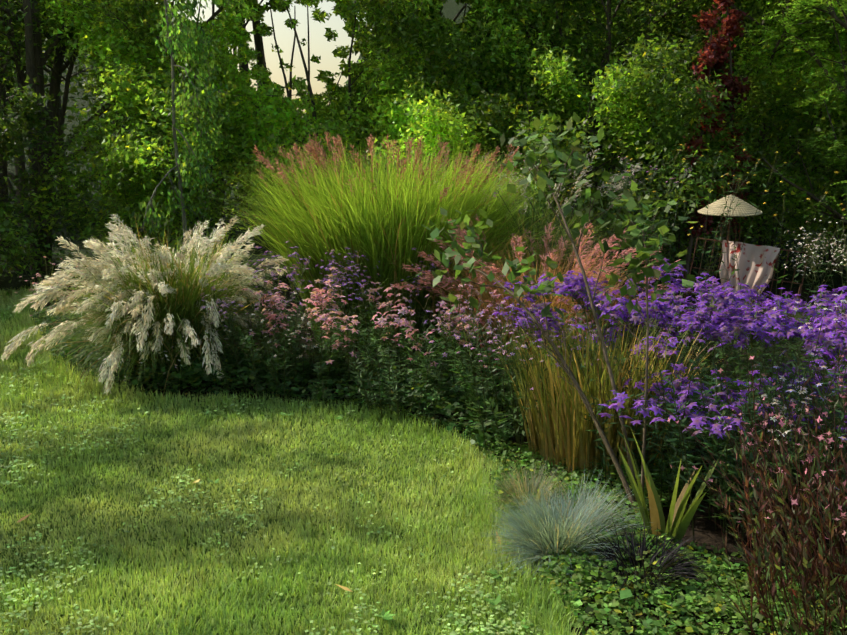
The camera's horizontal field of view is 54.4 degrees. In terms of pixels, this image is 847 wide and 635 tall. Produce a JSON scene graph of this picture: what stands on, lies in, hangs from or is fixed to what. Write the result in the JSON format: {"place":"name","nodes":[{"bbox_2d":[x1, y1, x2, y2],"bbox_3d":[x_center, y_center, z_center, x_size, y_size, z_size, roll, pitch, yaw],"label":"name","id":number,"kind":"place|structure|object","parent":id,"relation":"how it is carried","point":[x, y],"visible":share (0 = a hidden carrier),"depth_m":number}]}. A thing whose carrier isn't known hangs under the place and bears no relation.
{"place":"outdoors","nodes":[
{"label":"outdoors","id":0,"kind":"place"},
{"bbox_2d":[156,0,371,111],"label":"sky","id":1,"kind":"structure","parent":0,"point":[319,45]},
{"bbox_2d":[0,279,586,634],"bbox_3d":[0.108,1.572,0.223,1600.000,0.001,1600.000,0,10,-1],"label":"lawn","id":2,"kind":"structure","parent":0,"point":[192,501],"depth_m":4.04},
{"bbox_2d":[0,216,846,289],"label":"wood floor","id":3,"kind":"structure","parent":0,"point":[16,283],"depth_m":14.97},
{"bbox_2d":[0,0,846,295],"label":"trees","id":4,"kind":"object","parent":3,"relation":"on","point":[432,112],"depth_m":11.55},
{"bbox_2d":[103,0,755,295],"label":"trees","id":5,"kind":"object","parent":3,"relation":"on","point":[717,44],"depth_m":10.06},
{"bbox_2d":[6,0,846,216],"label":"ground wooded bank","id":6,"kind":"structure","parent":0,"point":[451,9],"depth_m":44.31},
{"bbox_2d":[33,287,846,634],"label":"bed soil","id":7,"kind":"structure","parent":0,"point":[707,533],"depth_m":4.92},
{"bbox_2d":[25,136,726,618],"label":"border grasses","id":8,"kind":"object","parent":7,"relation":"on","point":[383,230],"visible":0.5,"depth_m":6.29},
{"bbox_2d":[0,111,846,634],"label":"border","id":9,"kind":"object","parent":7,"relation":"on","point":[436,385],"depth_m":4.34},
{"bbox_2d":[1,132,680,395],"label":"grass plumes","id":10,"kind":"object","parent":9,"relation":"attached to","point":[95,264],"visible":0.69,"depth_m":6.19},
{"bbox_2d":[445,147,660,514],"bbox_3d":[0.722,-0.023,4.308,0.926,1.735,1.427,-7,12,-34],"label":"shrub","id":11,"kind":"object","parent":7,"relation":"on","point":[566,368],"visible":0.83,"depth_m":4.00},
{"bbox_2d":[716,212,740,251],"bbox_3d":[3.070,-0.520,8.346,0.541,1.301,0.551,0,10,-1],"label":"iron hat stand","id":12,"kind":"object","parent":7,"relation":"on","point":[728,231],"visible":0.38,"depth_m":8.28},
{"bbox_2d":[697,195,762,216],"bbox_3d":[3.067,-1.139,8.236,0.614,0.182,0.614,-6,15,-18],"label":"rattan hat","id":13,"kind":"object","parent":12,"relation":"on","point":[745,209],"visible":0.94,"depth_m":8.09},
{"bbox_2d":[670,238,808,348],"bbox_3d":[3.062,-0.239,7.986,1.065,1.029,0.635,11,2,25],"label":"bench","id":14,"kind":"object","parent":7,"relation":"on","point":[799,291],"visible":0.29,"depth_m":8.09},
{"bbox_2d":[719,240,780,309],"bbox_3d":[3.177,-0.384,8.166,0.540,0.724,0.637,11,2,25],"label":"blanket","id":15,"kind":"object","parent":14,"relation":"on","point":[756,263],"visible":0.71,"depth_m":8.11}
]}

